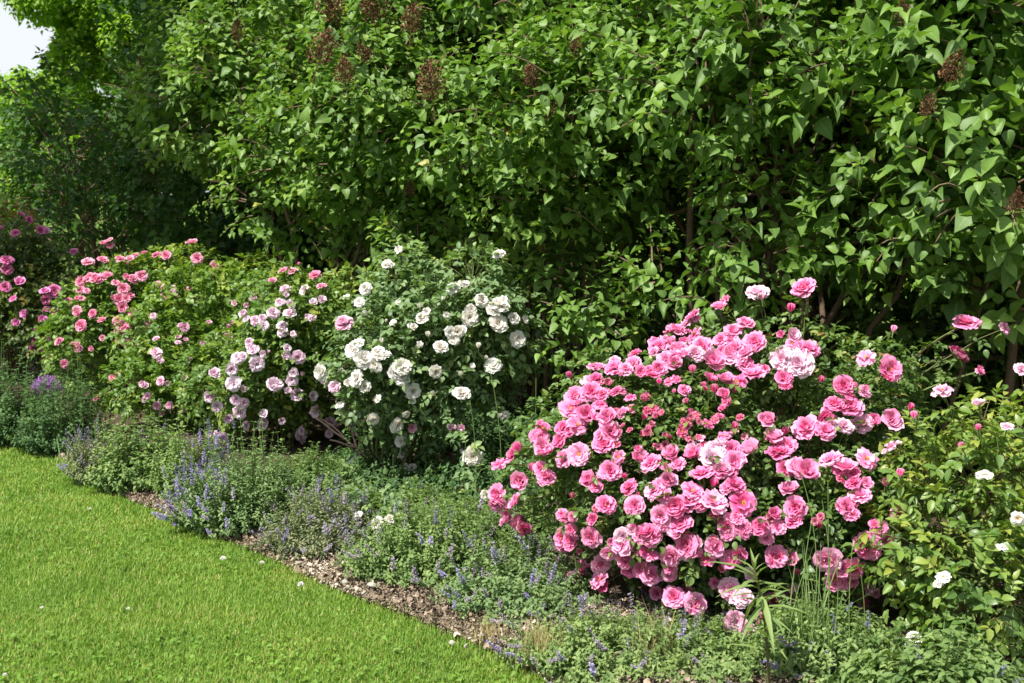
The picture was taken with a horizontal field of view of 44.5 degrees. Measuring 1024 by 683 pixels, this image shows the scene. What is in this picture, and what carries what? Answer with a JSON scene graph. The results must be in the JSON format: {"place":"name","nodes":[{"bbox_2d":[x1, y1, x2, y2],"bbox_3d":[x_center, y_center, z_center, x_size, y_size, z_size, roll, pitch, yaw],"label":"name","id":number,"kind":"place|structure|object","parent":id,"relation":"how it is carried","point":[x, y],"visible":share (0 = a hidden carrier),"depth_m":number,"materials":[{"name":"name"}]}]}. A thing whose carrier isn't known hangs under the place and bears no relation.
{"place":"outdoors","nodes":[
{"label":"outdoors","id":0,"kind":"place"},
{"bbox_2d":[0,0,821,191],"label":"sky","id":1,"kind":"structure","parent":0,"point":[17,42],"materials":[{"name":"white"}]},
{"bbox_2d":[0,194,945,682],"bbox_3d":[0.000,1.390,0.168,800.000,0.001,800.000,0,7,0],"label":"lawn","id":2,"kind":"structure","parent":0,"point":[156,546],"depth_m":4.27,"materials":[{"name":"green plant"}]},
{"bbox_2d":[0,64,175,257],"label":"broadleaf tree","id":3,"kind":"object","parent":2,"relation":"on","point":[97,99],"visible":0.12,"depth_m":15.09,"materials":[{"name":"green plant"}]},
{"bbox_2d":[0,294,1023,682],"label":"flower bed soil","id":4,"kind":"structure","parent":0,"point":[620,586],"depth_m":5.19,"materials":[{"name":"brown soil"}]},
{"bbox_2d":[0,338,59,445],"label":"green herb","id":5,"kind":"object","parent":4,"relation":"on","point":[11,407],"visible":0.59,"depth_m":6.87,"materials":[{"name":"green plant"}]},
{"bbox_2d":[30,374,62,403],"bbox_3d":[-2.662,0.353,7.161,0.189,0.337,0.190,0,7,0],"label":"allium","id":6,"kind":"object","parent":4,"relation":"on","point":[49,383],"visible":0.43,"depth_m":7.11,"materials":[{"name":"purple plant"}]},
{"bbox_2d":[0,197,96,377],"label":"rose bush","id":7,"kind":"object","parent":4,"relation":"on","point":[24,273],"visible":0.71,"depth_m":8.66,"materials":[{"name":"green plant"}]},
{"bbox_2d":[5,340,113,456],"bbox_3d":[-2.430,0.296,6.718,0.565,0.598,0.533,0,7,0],"label":"green herb","id":8,"kind":"object","parent":4,"relation":"on","point":[44,433],"visible":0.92,"depth_m":6.67,"materials":[{"name":"green plant"}]},
{"bbox_2d":[56,429,89,465],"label":"strap leaved plant","id":9,"kind":"object","parent":4,"relation":"on","point":[67,458],"visible":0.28,"depth_m":6.29,"materials":[{"name":"green plant"}]},
{"bbox_2d":[56,413,119,485],"bbox_3d":[-1.990,0.515,6.009,0.365,0.331,0.286,-2,7,-14],"label":"catmint","id":10,"kind":"object","parent":4,"relation":"on","point":[81,464],"visible":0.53,"depth_m":5.95,"materials":[{"name":"green plant"}]},
{"bbox_2d":[0,0,219,283],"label":"broadleaf tree","id":11,"kind":"object","parent":4,"relation":"on","point":[78,29],"visible":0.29,"depth_m":14.15,"materials":[{"name":"green plant"}]},
{"bbox_2d":[29,237,225,406],"bbox_3d":[-2.400,-0.099,7.975,1.293,1.135,0.888,-2,7,-14],"label":"rose bush","id":12,"kind":"object","parent":4,"relation":"on","point":[111,291],"visible":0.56,"depth_m":7.71,"materials":[{"name":"green plant"}]},
{"bbox_2d":[0,0,258,327],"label":"lilac bush","id":13,"kind":"object","parent":4,"relation":"on","point":[33,166],"visible":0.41,"depth_m":11.29,"materials":[{"name":"green plant"}]},
{"bbox_2d":[77,394,196,497],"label":"green herb","id":14,"kind":"object","parent":4,"relation":"on","point":[128,468],"visible":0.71,"depth_m":5.77,"materials":[{"name":"green plant"}]},
{"bbox_2d":[67,0,313,164],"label":"broadleaf tree","id":15,"kind":"object","parent":4,"relation":"on","point":[122,3],"visible":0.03,"depth_m":12.40,"materials":[{"name":"green plant"}]},
{"bbox_2d":[145,405,238,502],"bbox_3d":[-1.457,0.506,5.675,0.427,0.432,0.484,0,7,0],"label":"catmint","id":16,"kind":"object","parent":4,"relation":"on","point":[172,467],"visible":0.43,"depth_m":5.61,"materials":[{"name":"green plant"}]},
{"bbox_2d":[91,248,332,430],"bbox_3d":[-1.689,0.002,7.294,1.327,1.072,1.092,0,7,0],"label":"rose bush","id":17,"kind":"object","parent":4,"relation":"on","point":[153,346],"visible":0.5,"depth_m":7.05,"materials":[{"name":"green plant"}]},
{"bbox_2d":[151,407,310,540],"bbox_3d":[-1.139,0.533,5.190,0.653,0.500,0.653,6,9,39],"label":"catmint","id":18,"kind":"object","parent":4,"relation":"on","point":[228,505],"visible":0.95,"depth_m":5.09,"materials":[{"name":"green plant"}]},
{"bbox_2d":[103,0,371,341],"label":"lilac bush","id":19,"kind":"object","parent":4,"relation":"on","point":[178,213],"visible":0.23,"depth_m":9.65,"materials":[{"name":"green plant"}]},
{"bbox_2d":[164,261,394,449],"bbox_3d":[-1.221,0.162,6.655,1.273,1.179,0.966,0,7,0],"label":"rose bush","id":20,"kind":"object","parent":4,"relation":"on","point":[292,322],"visible":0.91,"depth_m":6.41,"materials":[{"name":"green plant"}]},
{"bbox_2d":[245,438,364,502],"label":"green herb","id":21,"kind":"object","parent":4,"relation":"on","point":[314,470],"visible":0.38,"depth_m":5.60,"materials":[{"name":"green plant"}]},
{"bbox_2d":[247,471,394,561],"bbox_3d":[-0.704,0.668,4.832,0.514,0.326,0.554,6,9,41],"label":"catmint","id":22,"kind":"object","parent":4,"relation":"on","point":[328,537],"visible":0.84,"depth_m":4.76,"materials":[{"name":"green plant"}]},
{"bbox_2d":[117,0,613,398],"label":"lilac bush","id":23,"kind":"object","parent":4,"relation":"on","point":[258,71],"visible":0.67,"depth_m":7.31,"materials":[{"name":"green plant"}]},
{"bbox_2d":[292,471,470,540],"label":"green herb","id":24,"kind":"object","parent":4,"relation":"on","point":[416,495],"visible":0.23,"depth_m":5.10,"materials":[{"name":"green plant"}]},
{"bbox_2d":[308,427,460,497],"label":"green herb","id":25,"kind":"object","parent":4,"relation":"on","point":[401,476],"visible":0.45,"depth_m":5.74,"materials":[{"name":"green plant"}]},
{"bbox_2d":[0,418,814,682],"bbox_3d":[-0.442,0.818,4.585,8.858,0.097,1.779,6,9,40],"label":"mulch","id":26,"kind":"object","parent":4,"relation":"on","point":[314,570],"visible":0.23,"depth_m":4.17,"materials":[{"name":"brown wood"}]},
{"bbox_2d":[367,582,376,586],"bbox_3d":[-0.482,0.839,4.309,0.032,0.017,0.030,5,9,38],"label":"pale stone","id":27,"kind":"object","parent":26,"relation":"on","point":[371,584],"visible":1,"depth_m":4.30,"materials":[{"name":"white stone"}]},
{"bbox_2d":[332,485,534,591],"bbox_3d":[-0.276,0.697,4.548,0.755,0.350,0.759,0,7,0],"label":"catmint","id":28,"kind":"object","parent":26,"relation":"on","point":[431,544],"visible":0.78,"depth_m":4.42,"materials":[{"name":"green plant"}]},
{"bbox_2d":[313,231,557,530],"bbox_3d":[-0.382,0.133,5.444,1.210,1.198,1.623,0,7,0],"label":"rose bush","id":29,"kind":"object","parent":4,"relation":"on","point":[499,318],"visible":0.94,"depth_m":5.62,"materials":[{"name":"green plant"}]},
{"bbox_2d":[341,376,555,458],"bbox_3d":[-0.261,0.396,6.888,1.329,0.417,1.213,0,7,0],"label":"green herb","id":30,"kind":"object","parent":4,"relation":"on","point":[489,431],"visible":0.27,"depth_m":6.60,"materials":[{"name":"green plant"}]},
{"bbox_2d":[464,442,466,507],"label":"bare stalk","id":31,"kind":"object","parent":4,"relation":"on","point":[464,476],"visible":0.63,"depth_m":4.83,"materials":[{"name":"green plant"}]},
{"bbox_2d":[470,401,475,502],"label":"bare stalk","id":32,"kind":"object","parent":4,"relation":"on","point":[474,441],"visible":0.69,"depth_m":4.88,"materials":[{"name":"green plant"}]},
{"bbox_2d":[407,433,556,505],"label":"green herb","id":33,"kind":"object","parent":4,"relation":"on","point":[485,478],"visible":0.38,"depth_m":5.59,"materials":[{"name":"green plant"}]},
{"bbox_2d":[469,466,496,500],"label":"bare stalk","id":34,"kind":"object","parent":4,"relation":"on","point":[476,479],"visible":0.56,"depth_m":4.93,"materials":[{"name":"green plant"}]},
{"bbox_2d":[463,612,522,649],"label":"dry grass tuft","id":35,"kind":"object","parent":4,"relation":"on","point":[489,633],"visible":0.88,"depth_m":3.84,"materials":[{"name":"plant"}]},
{"bbox_2d":[490,371,501,483],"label":"bare stalk","id":36,"kind":"object","parent":4,"relation":"on","point":[498,420],"visible":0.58,"depth_m":4.99,"materials":[{"name":"green plant"}]},
{"bbox_2d":[445,486,562,561],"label":"green herb","id":37,"kind":"object","parent":4,"relation":"on","point":[543,533],"visible":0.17,"depth_m":4.87,"materials":[{"name":"green plant"}]},
{"bbox_2d":[429,523,616,631],"bbox_3d":[0.036,0.773,4.200,0.624,0.271,0.684,0,7,0],"label":"catmint","id":38,"kind":"object","parent":4,"relation":"on","point":[525,588],"visible":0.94,"depth_m":4.10,"materials":[{"name":"green plant"}]},
{"bbox_2d":[508,609,570,674],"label":"dry grass tuft","id":39,"kind":"object","parent":4,"relation":"on","point":[540,641],"visible":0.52,"depth_m":3.64,"materials":[{"name":"plant"}]},
{"bbox_2d":[295,0,891,425],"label":"lilac bush","id":40,"kind":"object","parent":4,"relation":"on","point":[575,322],"visible":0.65,"depth_m":6.02,"materials":[{"name":"green plant"}]},
{"bbox_2d":[486,590,718,682],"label":"catmint","id":41,"kind":"object","parent":4,"relation":"on","point":[591,645],"visible":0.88,"depth_m":3.60,"materials":[{"name":"green plant"}]},
{"bbox_2d":[619,597,692,666],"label":"dry grass tuft","id":42,"kind":"object","parent":4,"relation":"on","point":[645,650],"visible":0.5,"depth_m":3.60,"materials":[{"name":"plant"}]},
{"bbox_2d":[619,587,796,630],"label":"green herb","id":43,"kind":"object","parent":4,"relation":"on","point":[707,612],"visible":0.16,"depth_m":4.02,"materials":[{"name":"green plant"}]},
{"bbox_2d":[621,606,819,682],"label":"green herb","id":44,"kind":"object","parent":4,"relation":"on","point":[744,666],"visible":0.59,"depth_m":3.58,"materials":[{"name":"green plant"}]},
{"bbox_2d":[472,0,1023,469],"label":"lilac bush","id":45,"kind":"object","parent":4,"relation":"on","point":[720,32],"visible":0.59,"depth_m":5.27,"materials":[{"name":"green plant"}]},
{"bbox_2d":[488,277,1009,637],"bbox_3d":[0.815,0.354,4.352,1.802,1.137,1.330,0,7,0],"label":"rose bush","id":46,"kind":"object","parent":4,"relation":"on","point":[720,485],"visible":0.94,"depth_m":4.02,"materials":[{"name":"pink plant"}]},
{"bbox_2d":[712,548,806,682],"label":"lily plant","id":47,"kind":"object","parent":4,"relation":"on","point":[766,613],"visible":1,"depth_m":3.40,"materials":[{"name":"green plant"}]},
{"bbox_2d":[801,521,811,671],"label":"bare stalk","id":48,"kind":"object","parent":4,"relation":"on","point":[802,595],"visible":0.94,"depth_m":3.52,"materials":[{"name":"green plant"}]},
{"bbox_2d":[800,470,816,674],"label":"bare stalk","id":49,"kind":"object","parent":4,"relation":"on","point":[816,574],"visible":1,"depth_m":3.51,"materials":[{"name":"green plant"}]},
{"bbox_2d":[805,560,814,667],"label":"bare stalk","id":50,"kind":"object","parent":4,"relation":"on","point":[813,602],"visible":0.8,"depth_m":3.55,"materials":[{"name":"green plant"}]},
{"bbox_2d":[734,573,908,682],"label":"catmint","id":51,"kind":"object","parent":4,"relation":"on","point":[840,655],"visible":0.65,"depth_m":3.58,"materials":[{"name":"green plant"}]},
{"bbox_2d":[819,501,829,667],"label":"bare stalk","id":52,"kind":"object","parent":4,"relation":"on","point":[829,586],"visible":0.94,"depth_m":3.48,"materials":[{"name":"green plant"}]},
{"bbox_2d":[769,541,884,672],"bbox_3d":[0.906,0.768,3.596,0.327,0.369,0.324,2,7,17],"label":"grass tuft","id":53,"kind":"object","parent":4,"relation":"on","point":[808,603],"visible":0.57,"depth_m":3.61,"materials":[{"name":"green plant"}]},
{"bbox_2d":[828,504,829,674],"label":"bare stalk","id":54,"kind":"object","parent":4,"relation":"on","point":[828,577],"visible":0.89,"depth_m":3.47,"materials":[{"name":"green plant"}]},
{"bbox_2d":[831,562,837,651],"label":"bare stalk","id":55,"kind":"object","parent":4,"relation":"on","point":[837,603],"visible":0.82,"depth_m":3.51,"materials":[{"name":"green plant"}]},
{"bbox_2d":[849,541,852,645],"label":"bare stalk","id":56,"kind":"object","parent":4,"relation":"on","point":[849,592],"visible":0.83,"depth_m":3.54,"materials":[{"name":"green plant"}]},
{"bbox_2d":[861,576,865,653],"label":"bare stalk","id":57,"kind":"object","parent":4,"relation":"on","point":[864,611],"visible":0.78,"depth_m":3.48,"materials":[{"name":"green plant"}]},
{"bbox_2d":[730,0,1023,524],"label":"lilac bush","id":58,"kind":"object","parent":4,"relation":"on","point":[936,64],"visible":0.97,"depth_m":4.53,"materials":[{"name":"green plant"}]},
{"bbox_2d":[820,602,1023,682],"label":"green herb","id":59,"kind":"object","parent":4,"relation":"on","point":[949,662],"visible":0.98,"depth_m":3.35,"materials":[{"name":"green plant"}]},
{"bbox_2d":[841,363,1023,667],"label":"rose bush","id":60,"kind":"object","parent":4,"relation":"on","point":[993,549],"visible":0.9,"depth_m":3.68,"materials":[{"name":"green plant"}]}
]}

